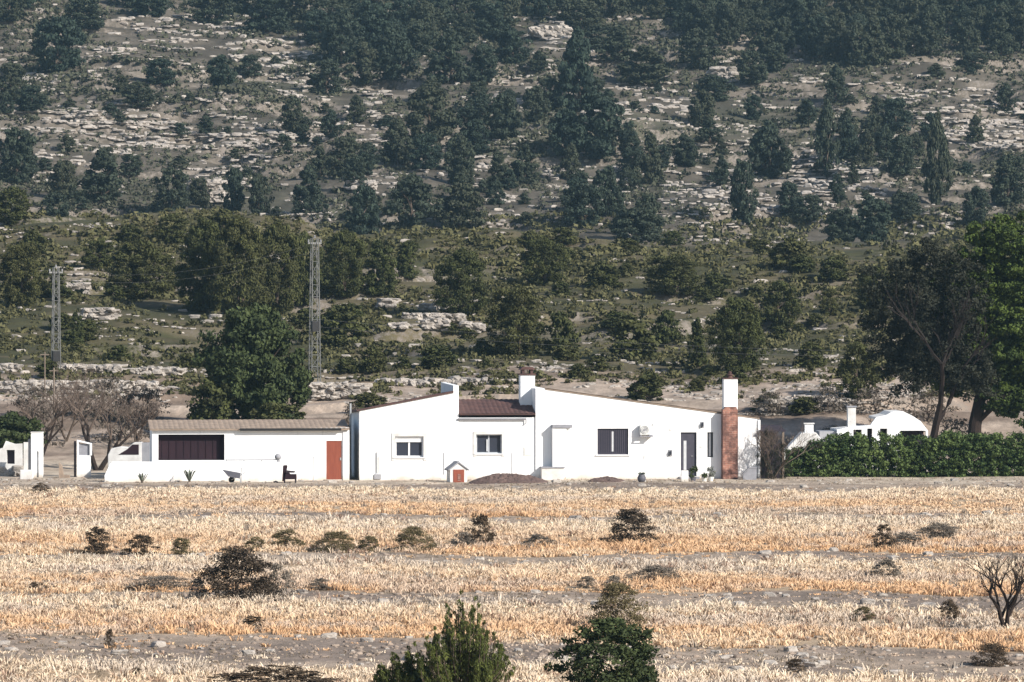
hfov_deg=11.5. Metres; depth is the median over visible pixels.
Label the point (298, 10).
hillside pine
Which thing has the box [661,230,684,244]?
knoll bush
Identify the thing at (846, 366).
olive pine
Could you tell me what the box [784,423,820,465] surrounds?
bread oven
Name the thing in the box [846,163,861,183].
hillside pine
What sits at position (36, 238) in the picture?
knoll bush
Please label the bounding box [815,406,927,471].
neighbour house
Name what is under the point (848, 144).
hillside pine
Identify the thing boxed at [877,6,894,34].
hillside pine
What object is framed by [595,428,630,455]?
window
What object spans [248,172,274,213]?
hillside pine
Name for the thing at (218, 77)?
hillside pine
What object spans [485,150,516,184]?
hillside pine
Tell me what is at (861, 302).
olive pine
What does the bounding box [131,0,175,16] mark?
hillside pine
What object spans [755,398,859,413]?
terrace wall
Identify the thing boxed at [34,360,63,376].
knoll bush
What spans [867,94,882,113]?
hillside pine
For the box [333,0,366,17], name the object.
hillside pine
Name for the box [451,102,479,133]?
hillside pine
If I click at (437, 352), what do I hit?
knoll bush
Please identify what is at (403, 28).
hillside pine
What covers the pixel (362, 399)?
knoll bush
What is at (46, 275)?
olive pine
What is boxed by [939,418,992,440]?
leafless bush
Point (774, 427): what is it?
lean to
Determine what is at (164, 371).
terrace wall
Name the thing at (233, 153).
hillside bush
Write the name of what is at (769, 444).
bare vine
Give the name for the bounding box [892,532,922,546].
dry shrub
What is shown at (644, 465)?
tripod stand
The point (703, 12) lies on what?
hillside pine
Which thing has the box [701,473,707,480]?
potted plant
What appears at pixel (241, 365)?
round pine
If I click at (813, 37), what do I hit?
hillside pine
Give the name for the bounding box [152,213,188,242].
olive pine
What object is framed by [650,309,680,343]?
knoll bush
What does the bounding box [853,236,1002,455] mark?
dark tree
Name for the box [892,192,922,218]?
hillside pine
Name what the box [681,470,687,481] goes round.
planter box
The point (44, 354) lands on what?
utility pole
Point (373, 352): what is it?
knoll bush
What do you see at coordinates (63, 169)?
hillside pine
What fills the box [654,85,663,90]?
hillside bush
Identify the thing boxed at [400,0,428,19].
hillside pine
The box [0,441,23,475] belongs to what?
ruined wall
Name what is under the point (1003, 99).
hillside pine
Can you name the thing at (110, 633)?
dry shrub
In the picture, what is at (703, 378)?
knoll bush
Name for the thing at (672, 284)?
olive pine
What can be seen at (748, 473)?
storage box
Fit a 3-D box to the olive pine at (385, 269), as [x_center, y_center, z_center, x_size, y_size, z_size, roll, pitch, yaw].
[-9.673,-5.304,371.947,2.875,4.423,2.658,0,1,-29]
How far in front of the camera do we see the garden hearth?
256.31 m
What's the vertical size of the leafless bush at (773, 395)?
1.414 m
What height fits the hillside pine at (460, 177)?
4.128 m
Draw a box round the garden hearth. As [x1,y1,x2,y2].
[108,442,149,466]
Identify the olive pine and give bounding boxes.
[0,186,32,225]
[0,240,43,305]
[39,268,66,296]
[69,311,84,341]
[81,237,115,267]
[101,239,176,299]
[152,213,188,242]
[172,216,241,311]
[207,214,271,312]
[250,220,304,313]
[287,231,324,306]
[320,229,368,299]
[364,239,398,295]
[394,242,418,279]
[431,248,490,314]
[482,284,548,355]
[516,237,572,283]
[642,253,703,296]
[686,317,708,366]
[704,296,770,370]
[759,279,802,326]
[818,287,838,314]
[835,341,881,399]
[852,265,891,309]
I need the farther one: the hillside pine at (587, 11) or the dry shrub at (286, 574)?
the hillside pine at (587, 11)
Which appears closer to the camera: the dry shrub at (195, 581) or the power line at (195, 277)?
the dry shrub at (195, 581)
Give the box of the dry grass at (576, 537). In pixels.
[0,484,1023,681]
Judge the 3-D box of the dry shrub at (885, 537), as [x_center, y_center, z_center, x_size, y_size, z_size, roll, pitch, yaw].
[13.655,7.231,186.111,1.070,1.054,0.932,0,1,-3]
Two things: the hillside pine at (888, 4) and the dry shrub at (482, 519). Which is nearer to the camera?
the dry shrub at (482, 519)
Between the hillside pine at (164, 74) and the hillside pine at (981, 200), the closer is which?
the hillside pine at (981, 200)
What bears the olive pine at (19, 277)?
on the ground at (56, 456)
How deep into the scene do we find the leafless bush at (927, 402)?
281.81 m
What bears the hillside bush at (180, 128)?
on the ground at (56, 456)
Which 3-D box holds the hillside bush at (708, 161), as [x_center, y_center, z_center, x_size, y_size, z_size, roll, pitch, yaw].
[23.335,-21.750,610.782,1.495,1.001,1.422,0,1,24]
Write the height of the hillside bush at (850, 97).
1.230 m
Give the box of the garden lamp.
[275,454,280,461]
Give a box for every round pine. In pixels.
[185,376,236,419]
[191,302,317,419]
[246,402,306,419]
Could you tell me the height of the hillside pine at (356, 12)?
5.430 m
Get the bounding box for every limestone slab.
[185,178,227,202]
[343,180,377,190]
[527,25,572,36]
[706,66,738,78]
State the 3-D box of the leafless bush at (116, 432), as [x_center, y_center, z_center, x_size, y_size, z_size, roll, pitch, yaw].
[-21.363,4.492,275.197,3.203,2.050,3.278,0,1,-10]
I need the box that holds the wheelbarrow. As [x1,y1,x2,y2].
[223,470,245,482]
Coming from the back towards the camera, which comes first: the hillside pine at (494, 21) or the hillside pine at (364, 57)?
the hillside pine at (494, 21)
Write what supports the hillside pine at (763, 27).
on the ground at (56, 456)
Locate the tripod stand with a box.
[640,451,651,481]
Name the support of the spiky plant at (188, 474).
on the ground at (56, 456)
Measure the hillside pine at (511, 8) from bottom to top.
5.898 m
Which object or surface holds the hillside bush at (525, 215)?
on the ground at (56, 456)
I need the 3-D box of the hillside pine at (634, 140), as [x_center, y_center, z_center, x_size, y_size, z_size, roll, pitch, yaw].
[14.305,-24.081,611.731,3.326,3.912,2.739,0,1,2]
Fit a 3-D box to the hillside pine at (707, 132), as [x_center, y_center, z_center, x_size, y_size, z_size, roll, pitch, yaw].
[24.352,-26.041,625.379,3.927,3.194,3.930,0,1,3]
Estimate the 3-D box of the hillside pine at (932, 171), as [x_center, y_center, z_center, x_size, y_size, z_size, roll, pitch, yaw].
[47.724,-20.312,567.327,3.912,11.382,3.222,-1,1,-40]
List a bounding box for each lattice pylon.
[49,265,62,368]
[308,235,321,381]
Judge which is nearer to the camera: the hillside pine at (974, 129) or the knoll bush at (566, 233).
the knoll bush at (566, 233)
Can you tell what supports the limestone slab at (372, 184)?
on the ground at (56, 456)
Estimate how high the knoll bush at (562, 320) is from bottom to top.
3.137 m
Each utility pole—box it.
[40,352,48,390]
[49,368,55,428]
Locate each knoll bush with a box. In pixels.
[16,230,49,253]
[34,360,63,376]
[48,312,72,328]
[49,285,75,299]
[59,329,84,345]
[67,342,84,352]
[79,325,98,339]
[81,319,99,332]
[102,285,126,298]
[106,345,134,360]
[114,224,145,241]
[176,352,196,367]
[208,208,235,231]
[291,307,318,324]
[313,303,369,343]
[324,330,347,346]
[333,356,360,371]
[344,303,366,317]
[347,392,387,412]
[359,344,387,371]
[392,357,412,368]
[402,240,420,251]
[415,344,458,367]
[442,322,458,333]
[457,327,477,340]
[474,338,493,354]
[480,359,492,367]
[517,230,544,245]
[543,309,580,355]
[549,227,577,243]
[549,342,581,360]
[550,281,572,295]
[558,247,576,260]
[567,363,592,377]
[584,261,623,287]
[584,355,610,370]
[602,310,622,327]
[609,312,661,359]
[617,263,634,273]
[620,238,641,251]
[624,371,663,400]
[645,373,664,386]
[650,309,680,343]
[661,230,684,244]
[668,327,684,341]
[685,378,705,390]
[692,287,717,300]
[696,375,707,383]
[698,271,731,297]
[703,366,717,374]
[723,366,750,382]
[745,284,762,296]
[746,237,758,248]
[750,393,778,411]
[752,240,773,253]
[767,237,809,268]
[767,326,788,338]
[786,254,816,271]
[788,396,823,413]
[792,323,806,331]
[794,342,826,366]
[803,313,825,324]
[817,256,849,279]
[833,255,844,262]
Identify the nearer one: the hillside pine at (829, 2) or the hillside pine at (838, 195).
the hillside pine at (838, 195)
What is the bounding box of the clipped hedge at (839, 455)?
[784,429,1023,476]
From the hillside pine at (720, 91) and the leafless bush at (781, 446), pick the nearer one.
the leafless bush at (781, 446)
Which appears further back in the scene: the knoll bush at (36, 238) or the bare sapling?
the knoll bush at (36, 238)
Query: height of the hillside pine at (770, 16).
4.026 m
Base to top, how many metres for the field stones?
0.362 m
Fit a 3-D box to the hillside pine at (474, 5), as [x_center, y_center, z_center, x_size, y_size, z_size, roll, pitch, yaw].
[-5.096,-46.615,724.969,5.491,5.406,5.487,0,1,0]
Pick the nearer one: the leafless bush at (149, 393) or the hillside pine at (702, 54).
the leafless bush at (149, 393)
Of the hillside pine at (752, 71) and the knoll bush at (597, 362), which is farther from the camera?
the hillside pine at (752, 71)
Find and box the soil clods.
[0,477,1023,681]
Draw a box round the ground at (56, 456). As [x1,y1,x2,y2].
[0,0,1023,681]
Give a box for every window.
[392,433,426,460]
[473,431,504,456]
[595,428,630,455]
[707,432,712,456]
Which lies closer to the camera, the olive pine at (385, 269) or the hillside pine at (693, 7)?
the olive pine at (385, 269)
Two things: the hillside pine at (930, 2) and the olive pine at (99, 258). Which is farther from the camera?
the hillside pine at (930, 2)
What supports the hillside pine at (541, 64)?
on the ground at (56, 456)
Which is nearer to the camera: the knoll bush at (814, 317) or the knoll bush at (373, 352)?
the knoll bush at (373, 352)
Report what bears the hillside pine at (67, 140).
on the ground at (56, 456)
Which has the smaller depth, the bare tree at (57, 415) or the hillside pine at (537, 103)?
the bare tree at (57, 415)
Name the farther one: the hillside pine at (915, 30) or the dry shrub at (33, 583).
the hillside pine at (915, 30)
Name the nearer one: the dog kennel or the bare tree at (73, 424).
the dog kennel
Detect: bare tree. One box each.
[5,382,86,456]
[23,360,104,441]
[55,380,163,469]
[116,396,160,441]
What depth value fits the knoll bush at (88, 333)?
338.65 m
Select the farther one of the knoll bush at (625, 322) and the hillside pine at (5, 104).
the hillside pine at (5, 104)
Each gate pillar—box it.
[24,432,43,476]
[74,440,91,476]
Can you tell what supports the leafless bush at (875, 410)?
on the ground at (56, 456)
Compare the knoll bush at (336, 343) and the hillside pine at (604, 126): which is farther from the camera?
the hillside pine at (604, 126)
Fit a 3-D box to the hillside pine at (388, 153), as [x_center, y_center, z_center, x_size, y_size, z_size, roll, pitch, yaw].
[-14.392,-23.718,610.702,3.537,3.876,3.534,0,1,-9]
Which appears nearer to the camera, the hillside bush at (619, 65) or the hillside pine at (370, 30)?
the hillside bush at (619, 65)
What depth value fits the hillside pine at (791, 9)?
717.74 m
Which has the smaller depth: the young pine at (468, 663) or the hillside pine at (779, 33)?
the young pine at (468, 663)
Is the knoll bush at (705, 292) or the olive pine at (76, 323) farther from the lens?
the knoll bush at (705, 292)
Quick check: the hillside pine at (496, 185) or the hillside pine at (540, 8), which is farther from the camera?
the hillside pine at (540, 8)
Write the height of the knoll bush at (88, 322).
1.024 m
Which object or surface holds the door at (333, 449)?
in the porch building
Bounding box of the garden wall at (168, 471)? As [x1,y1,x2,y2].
[104,459,281,481]
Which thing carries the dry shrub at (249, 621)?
on the ground at (56, 456)
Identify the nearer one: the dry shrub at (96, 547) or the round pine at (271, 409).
the dry shrub at (96, 547)
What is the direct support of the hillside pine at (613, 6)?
on the ground at (56, 456)
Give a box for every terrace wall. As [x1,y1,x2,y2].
[0,363,23,371]
[0,379,164,396]
[59,363,126,373]
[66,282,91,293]
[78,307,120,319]
[127,366,184,375]
[308,382,372,401]
[374,298,401,308]
[374,375,516,386]
[387,322,409,329]
[401,312,466,322]
[417,303,447,310]
[420,318,450,330]
[458,321,485,332]
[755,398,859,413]
[782,395,833,398]
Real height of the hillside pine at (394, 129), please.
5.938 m
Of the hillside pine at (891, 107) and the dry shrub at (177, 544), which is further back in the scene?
the hillside pine at (891, 107)
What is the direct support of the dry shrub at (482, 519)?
on the ground at (56, 456)
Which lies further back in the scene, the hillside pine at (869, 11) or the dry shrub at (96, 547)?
the hillside pine at (869, 11)
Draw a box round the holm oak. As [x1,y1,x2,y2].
[544,617,660,681]
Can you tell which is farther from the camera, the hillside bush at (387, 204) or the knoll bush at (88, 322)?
the hillside bush at (387, 204)
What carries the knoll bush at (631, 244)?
on the ground at (56, 456)
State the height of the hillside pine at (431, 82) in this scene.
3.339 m
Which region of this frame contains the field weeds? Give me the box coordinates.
[0,476,1023,681]
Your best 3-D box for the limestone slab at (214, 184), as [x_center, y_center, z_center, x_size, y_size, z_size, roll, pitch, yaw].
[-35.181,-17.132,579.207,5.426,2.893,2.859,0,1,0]
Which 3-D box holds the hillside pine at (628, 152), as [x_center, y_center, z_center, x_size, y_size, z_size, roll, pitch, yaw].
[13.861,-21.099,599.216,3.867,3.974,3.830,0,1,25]
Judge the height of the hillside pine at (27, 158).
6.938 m
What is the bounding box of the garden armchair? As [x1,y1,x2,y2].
[282,465,296,482]
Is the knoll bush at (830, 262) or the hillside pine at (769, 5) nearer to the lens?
the knoll bush at (830, 262)
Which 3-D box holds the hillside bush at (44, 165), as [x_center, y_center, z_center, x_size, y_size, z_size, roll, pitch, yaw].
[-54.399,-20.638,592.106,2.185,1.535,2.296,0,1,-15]
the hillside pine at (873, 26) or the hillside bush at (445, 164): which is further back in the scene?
the hillside pine at (873, 26)
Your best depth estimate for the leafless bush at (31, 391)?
281.73 m
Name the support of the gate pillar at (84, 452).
on the ground at (56, 456)
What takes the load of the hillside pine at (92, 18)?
on the ground at (56, 456)
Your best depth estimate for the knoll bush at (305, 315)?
345.71 m
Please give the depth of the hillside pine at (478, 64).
673.72 m
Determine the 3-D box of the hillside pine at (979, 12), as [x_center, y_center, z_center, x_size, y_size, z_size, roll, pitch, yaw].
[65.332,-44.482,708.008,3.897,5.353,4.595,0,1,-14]
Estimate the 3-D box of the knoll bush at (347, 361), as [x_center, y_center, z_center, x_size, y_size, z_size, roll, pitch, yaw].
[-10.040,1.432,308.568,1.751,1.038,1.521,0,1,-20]
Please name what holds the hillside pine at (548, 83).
on the ground at (56, 456)
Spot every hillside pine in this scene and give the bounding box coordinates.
[0,0,26,23]
[0,62,29,97]
[0,93,14,113]
[0,127,39,182]
[12,0,39,8]
[13,85,50,110]
[29,15,86,71]
[38,191,71,216]
[44,159,78,197]
[57,134,76,150]
[59,0,108,28]
[68,186,80,199]
[77,148,122,200]
[104,146,116,161]
[112,74,128,93]
[119,80,157,108]
[119,153,143,175]
[121,0,147,6]
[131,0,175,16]
[143,58,176,85]
[147,166,191,212]
[187,0,234,23]
[188,177,212,203]
[196,115,214,133]
[206,54,237,86]
[218,166,245,211]
[224,0,252,13]
[236,54,261,76]
[240,0,294,31]
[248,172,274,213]
[274,0,317,19]
[276,96,309,133]
[281,140,293,153]
[290,163,329,213]
[297,123,310,141]
[301,8,337,42]
[306,57,344,93]
[309,0,350,33]
[310,146,330,174]
[319,109,343,138]
[320,6,365,63]
[324,135,364,176]
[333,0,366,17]
[340,156,369,186]
[342,40,380,86]
[343,182,381,234]
[346,94,371,121]
[351,2,374,36]
[352,0,383,5]
[353,0,396,48]
[356,151,375,174]
[357,141,380,165]
[362,194,377,210]
[373,22,420,78]
[374,19,407,53]
[378,131,405,158]
[379,118,414,164]
[382,172,434,224]
[389,0,416,26]
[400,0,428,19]
[405,84,456,138]
[406,0,441,44]
[406,2,449,33]
[406,19,439,54]
[406,133,442,168]
[420,77,447,97]
[422,27,470,83]
[429,0,453,29]
[431,181,488,229]
[443,131,475,182]
[447,0,474,17]
[450,13,478,41]
[450,171,475,198]
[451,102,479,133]
[455,159,475,184]
[460,118,491,153]
[464,80,493,104]
[465,42,499,81]
[466,0,489,31]
[473,91,492,117]
[474,1,513,39]
[481,91,522,138]
[483,180,505,203]
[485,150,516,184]
[494,27,534,62]
[495,0,522,25]
[501,88,517,115]
[501,169,518,188]
[509,143,541,183]
[521,0,555,16]
[522,85,551,121]
[528,50,550,72]
[539,76,562,109]
[546,107,585,156]
[549,0,575,20]
[549,106,566,129]
[552,25,598,110]
[554,142,580,178]
[556,0,604,28]
[559,182,606,226]
[563,176,587,207]
[569,91,633,162]
[570,169,591,185]
[581,75,606,96]
[583,23,614,51]
[592,165,625,214]
[594,88,622,115]
[595,0,626,17]
[596,25,633,60]
[607,204,631,233]
[610,206,665,243]
[615,44,669,84]
[616,146,645,175]
[617,125,643,156]
[617,166,642,191]
[619,0,646,11]
[633,132,666,183]
[634,193,663,237]
[647,0,668,18]
[654,143,671,167]
[659,0,682,16]
[668,133,696,164]
[669,0,692,29]
[676,26,721,68]
[681,0,706,31]
[681,142,702,166]
[686,89,715,126]
[689,5,717,35]
[690,0,719,15]
[693,74,737,100]
[695,117,724,142]
[708,1,746,42]
[712,155,729,183]
[713,137,728,154]
[714,0,752,33]
[728,158,759,222]
[735,49,768,84]
[738,0,765,32]
[741,17,762,42]
[743,93,762,119]
[744,118,793,177]
[748,19,774,54]
[750,0,775,20]
[754,41,794,71]
[761,11,778,28]
[765,16,796,54]
[774,0,807,28]
[776,180,804,216]
[777,144,792,172]
[788,11,810,45]
[795,99,818,122]
[797,194,826,220]
[799,12,831,56]
[800,5,827,44]
[804,0,832,7]
[805,0,828,25]
[813,97,841,177]
[818,15,853,61]
[819,207,860,241]
[823,63,848,101]
[824,7,846,30]
[828,173,845,190]
[828,184,845,202]
[833,0,866,19]
[837,106,858,137]
[838,119,859,158]
[840,21,875,65]
[846,13,867,48]
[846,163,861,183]
[848,194,892,241]
[849,0,881,17]
[855,15,891,64]
[857,112,889,149]
[857,129,876,163]
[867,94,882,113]
[873,0,897,23]
[873,12,910,57]
[874,125,894,158]
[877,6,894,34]
[878,97,914,130]
[887,134,916,174]
[890,189,908,212]
[891,0,926,23]
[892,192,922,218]
[900,0,925,31]
[901,24,924,50]
[909,131,924,155]
[914,18,944,55]
[917,4,945,37]
[919,112,945,139]
[921,110,953,204]
[924,0,945,26]
[937,0,957,21]
[945,3,975,41]
[950,0,979,27]
[951,16,982,52]
[953,51,988,69]
[961,185,990,221]
[963,114,985,142]
[968,4,994,39]
[976,0,1012,27]
[983,3,1018,46]
[986,16,1020,54]
[988,153,1023,204]
[991,0,1020,20]
[995,82,1017,110]
[1009,2,1023,50]
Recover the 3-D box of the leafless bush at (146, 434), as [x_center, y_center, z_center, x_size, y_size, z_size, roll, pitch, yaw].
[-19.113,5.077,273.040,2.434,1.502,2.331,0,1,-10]
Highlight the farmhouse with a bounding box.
[347,367,759,479]
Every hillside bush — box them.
[37,158,52,170]
[62,98,76,107]
[72,196,90,207]
[102,103,121,115]
[110,54,119,61]
[112,112,128,122]
[171,122,191,134]
[171,155,189,167]
[184,92,194,100]
[223,126,231,132]
[225,148,239,158]
[241,166,252,175]
[268,56,281,63]
[270,206,284,215]
[273,133,291,146]
[302,116,314,126]
[311,136,322,144]
[318,102,332,112]
[378,115,392,126]
[381,201,395,213]
[432,203,443,211]
[441,157,456,168]
[474,180,488,191]
[516,193,532,203]
[517,211,534,222]
[615,62,624,71]
[628,100,643,110]
[650,106,659,112]
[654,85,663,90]
[701,157,710,163]
[706,175,713,181]
[810,163,820,171]
[842,93,854,101]
[846,156,859,165]
[857,190,869,197]
[926,63,945,76]
[956,162,973,174]
[965,66,975,74]
[984,99,993,104]
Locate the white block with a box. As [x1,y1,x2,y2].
[20,470,33,478]
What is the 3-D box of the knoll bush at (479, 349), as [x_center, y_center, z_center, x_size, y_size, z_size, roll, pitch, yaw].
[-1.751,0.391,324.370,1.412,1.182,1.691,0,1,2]
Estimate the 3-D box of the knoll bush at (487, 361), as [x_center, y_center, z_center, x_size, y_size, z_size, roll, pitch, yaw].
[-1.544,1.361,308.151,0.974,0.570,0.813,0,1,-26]
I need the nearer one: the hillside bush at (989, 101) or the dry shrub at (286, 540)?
the dry shrub at (286, 540)
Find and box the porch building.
[147,419,348,480]
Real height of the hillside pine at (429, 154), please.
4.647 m
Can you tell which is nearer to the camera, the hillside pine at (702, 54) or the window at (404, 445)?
the window at (404, 445)
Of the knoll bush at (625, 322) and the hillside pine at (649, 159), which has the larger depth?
the hillside pine at (649, 159)
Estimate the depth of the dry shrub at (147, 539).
181.98 m
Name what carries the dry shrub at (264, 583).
on the ground at (56, 456)
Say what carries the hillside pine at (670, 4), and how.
on the ground at (56, 456)
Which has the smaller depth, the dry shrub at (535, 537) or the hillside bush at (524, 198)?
the dry shrub at (535, 537)
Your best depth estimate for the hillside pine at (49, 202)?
553.61 m
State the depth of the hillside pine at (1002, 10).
704.80 m
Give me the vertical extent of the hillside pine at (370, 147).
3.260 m
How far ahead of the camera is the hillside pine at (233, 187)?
568.18 m
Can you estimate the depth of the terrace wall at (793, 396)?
287.34 m
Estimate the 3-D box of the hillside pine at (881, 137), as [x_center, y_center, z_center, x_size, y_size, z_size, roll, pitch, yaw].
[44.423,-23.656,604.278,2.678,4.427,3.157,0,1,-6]
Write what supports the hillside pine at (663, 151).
on the ground at (56, 456)
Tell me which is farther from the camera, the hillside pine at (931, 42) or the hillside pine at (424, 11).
the hillside pine at (424, 11)
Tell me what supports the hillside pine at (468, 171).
on the ground at (56, 456)
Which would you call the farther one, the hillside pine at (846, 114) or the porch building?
the hillside pine at (846, 114)
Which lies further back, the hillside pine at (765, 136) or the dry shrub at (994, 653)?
the hillside pine at (765, 136)
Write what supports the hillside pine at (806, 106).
on the ground at (56, 456)
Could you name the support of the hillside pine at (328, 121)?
on the ground at (56, 456)
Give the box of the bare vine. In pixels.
[744,420,821,478]
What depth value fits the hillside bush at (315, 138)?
620.02 m
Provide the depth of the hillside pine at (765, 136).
597.96 m
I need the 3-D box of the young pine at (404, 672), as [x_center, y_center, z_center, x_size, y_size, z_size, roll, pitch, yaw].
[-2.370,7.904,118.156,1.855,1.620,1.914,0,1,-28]
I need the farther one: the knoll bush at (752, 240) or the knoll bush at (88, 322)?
the knoll bush at (752, 240)
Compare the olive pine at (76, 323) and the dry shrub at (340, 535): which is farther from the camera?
the olive pine at (76, 323)
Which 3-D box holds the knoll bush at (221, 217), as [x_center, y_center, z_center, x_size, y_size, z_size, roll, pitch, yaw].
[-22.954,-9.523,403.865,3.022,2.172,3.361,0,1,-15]
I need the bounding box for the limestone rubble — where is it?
[0,1,1023,414]
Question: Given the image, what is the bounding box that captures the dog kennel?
[444,461,468,481]
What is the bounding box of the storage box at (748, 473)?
[742,467,756,479]
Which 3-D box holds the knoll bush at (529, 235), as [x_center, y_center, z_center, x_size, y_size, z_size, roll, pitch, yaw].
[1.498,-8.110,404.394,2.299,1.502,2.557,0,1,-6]
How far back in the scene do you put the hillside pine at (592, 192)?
552.58 m
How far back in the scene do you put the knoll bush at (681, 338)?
340.88 m
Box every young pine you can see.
[371,645,437,681]
[412,589,515,681]
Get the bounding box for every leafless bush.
[7,384,56,418]
[22,405,65,446]
[65,395,98,415]
[77,374,144,419]
[92,405,146,440]
[123,387,172,419]
[139,425,149,441]
[341,403,359,426]
[744,391,789,414]
[755,427,780,478]
[773,442,794,478]
[805,385,849,411]
[813,424,837,431]
[847,386,908,413]
[903,390,961,422]
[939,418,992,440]
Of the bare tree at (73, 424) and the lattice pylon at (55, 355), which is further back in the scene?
the lattice pylon at (55, 355)
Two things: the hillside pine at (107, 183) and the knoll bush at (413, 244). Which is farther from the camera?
the hillside pine at (107, 183)
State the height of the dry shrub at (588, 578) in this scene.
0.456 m
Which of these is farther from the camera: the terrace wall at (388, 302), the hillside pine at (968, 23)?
the hillside pine at (968, 23)
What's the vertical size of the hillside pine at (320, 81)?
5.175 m
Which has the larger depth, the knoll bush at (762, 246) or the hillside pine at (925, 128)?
the hillside pine at (925, 128)
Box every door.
[326,441,341,479]
[453,470,463,481]
[681,432,695,475]
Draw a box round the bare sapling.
[958,551,1023,626]
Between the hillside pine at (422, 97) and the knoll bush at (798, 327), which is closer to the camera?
the knoll bush at (798, 327)
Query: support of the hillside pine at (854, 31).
on the ground at (56, 456)
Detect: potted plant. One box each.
[688,465,698,480]
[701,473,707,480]
[706,466,715,480]
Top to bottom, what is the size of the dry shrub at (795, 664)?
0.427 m
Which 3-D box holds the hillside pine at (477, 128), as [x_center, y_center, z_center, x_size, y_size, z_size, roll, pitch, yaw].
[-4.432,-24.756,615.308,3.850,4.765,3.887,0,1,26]
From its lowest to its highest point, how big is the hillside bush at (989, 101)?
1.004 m
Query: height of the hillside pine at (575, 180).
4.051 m
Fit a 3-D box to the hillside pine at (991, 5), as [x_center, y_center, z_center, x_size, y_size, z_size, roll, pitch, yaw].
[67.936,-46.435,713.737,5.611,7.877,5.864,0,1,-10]
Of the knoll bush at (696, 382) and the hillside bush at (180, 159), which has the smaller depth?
the knoll bush at (696, 382)
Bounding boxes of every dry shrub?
[26,581,48,588]
[28,482,49,492]
[74,526,112,553]
[103,628,116,647]
[118,534,159,555]
[123,575,200,590]
[132,667,143,677]
[170,537,195,554]
[187,578,207,596]
[191,545,281,601]
[206,664,342,681]
[242,615,264,626]
[243,536,265,550]
[265,563,299,597]
[269,528,306,548]
[304,531,358,552]
[308,578,337,590]
[357,535,379,552]
[393,526,439,551]
[449,531,475,546]
[464,513,496,544]
[520,534,556,545]
[575,575,598,587]
[584,581,652,628]
[600,507,666,543]
[602,575,623,592]
[623,564,683,581]
[785,658,807,672]
[851,606,875,620]
[871,524,895,548]
[871,559,902,578]
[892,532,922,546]
[915,522,960,537]
[939,598,960,621]
[965,642,1020,666]
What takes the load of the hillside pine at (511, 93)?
on the ground at (56, 456)
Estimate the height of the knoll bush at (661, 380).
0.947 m
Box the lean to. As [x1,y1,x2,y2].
[759,425,785,477]
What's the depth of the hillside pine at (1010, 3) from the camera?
721.40 m
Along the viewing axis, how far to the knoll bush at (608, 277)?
376.44 m
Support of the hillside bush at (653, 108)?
on the ground at (56, 456)
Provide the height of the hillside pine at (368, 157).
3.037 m
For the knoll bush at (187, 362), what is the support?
on the ground at (56, 456)
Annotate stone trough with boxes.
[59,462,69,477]
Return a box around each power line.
[61,253,305,282]
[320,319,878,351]
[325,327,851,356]
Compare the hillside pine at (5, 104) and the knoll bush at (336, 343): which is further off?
the hillside pine at (5, 104)
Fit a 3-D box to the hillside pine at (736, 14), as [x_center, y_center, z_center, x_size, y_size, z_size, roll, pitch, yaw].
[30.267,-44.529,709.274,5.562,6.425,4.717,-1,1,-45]
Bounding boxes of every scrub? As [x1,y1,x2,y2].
[0,0,1023,232]
[0,205,1023,398]
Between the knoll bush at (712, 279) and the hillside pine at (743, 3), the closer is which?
the knoll bush at (712, 279)
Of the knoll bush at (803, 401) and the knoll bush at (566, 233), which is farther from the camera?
the knoll bush at (566, 233)
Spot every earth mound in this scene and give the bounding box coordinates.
[469,473,546,483]
[587,476,625,481]
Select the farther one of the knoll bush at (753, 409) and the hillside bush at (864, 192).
the hillside bush at (864, 192)
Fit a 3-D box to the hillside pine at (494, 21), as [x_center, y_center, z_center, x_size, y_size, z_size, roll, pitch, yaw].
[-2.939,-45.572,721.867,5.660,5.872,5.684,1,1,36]
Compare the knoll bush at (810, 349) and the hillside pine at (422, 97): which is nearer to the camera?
the knoll bush at (810, 349)
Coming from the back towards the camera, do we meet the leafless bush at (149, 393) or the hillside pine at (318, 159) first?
the hillside pine at (318, 159)
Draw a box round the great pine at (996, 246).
[906,211,1023,456]
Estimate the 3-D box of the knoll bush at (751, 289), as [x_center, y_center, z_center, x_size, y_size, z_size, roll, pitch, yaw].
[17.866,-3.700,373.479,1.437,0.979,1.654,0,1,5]
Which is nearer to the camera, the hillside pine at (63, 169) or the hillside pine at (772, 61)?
the hillside pine at (63, 169)
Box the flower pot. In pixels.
[637,472,645,481]
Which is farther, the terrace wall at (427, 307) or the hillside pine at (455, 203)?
the hillside pine at (455, 203)
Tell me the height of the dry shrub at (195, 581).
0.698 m
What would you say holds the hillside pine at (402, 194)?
on the ground at (56, 456)
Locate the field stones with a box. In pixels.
[0,478,1023,675]
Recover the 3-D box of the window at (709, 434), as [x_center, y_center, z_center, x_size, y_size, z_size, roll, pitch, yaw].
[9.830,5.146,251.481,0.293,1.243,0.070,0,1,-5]
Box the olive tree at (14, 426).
[0,410,47,458]
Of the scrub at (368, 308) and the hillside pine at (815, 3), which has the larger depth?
the hillside pine at (815, 3)
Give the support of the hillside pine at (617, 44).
on the ground at (56, 456)
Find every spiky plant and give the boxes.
[138,472,147,482]
[182,469,197,481]
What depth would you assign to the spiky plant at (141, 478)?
246.13 m
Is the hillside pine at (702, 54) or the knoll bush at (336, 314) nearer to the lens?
the knoll bush at (336, 314)
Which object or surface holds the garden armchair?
on the ground at (56, 456)
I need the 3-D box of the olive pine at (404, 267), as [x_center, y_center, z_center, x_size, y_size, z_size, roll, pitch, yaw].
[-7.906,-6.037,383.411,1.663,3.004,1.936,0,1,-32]

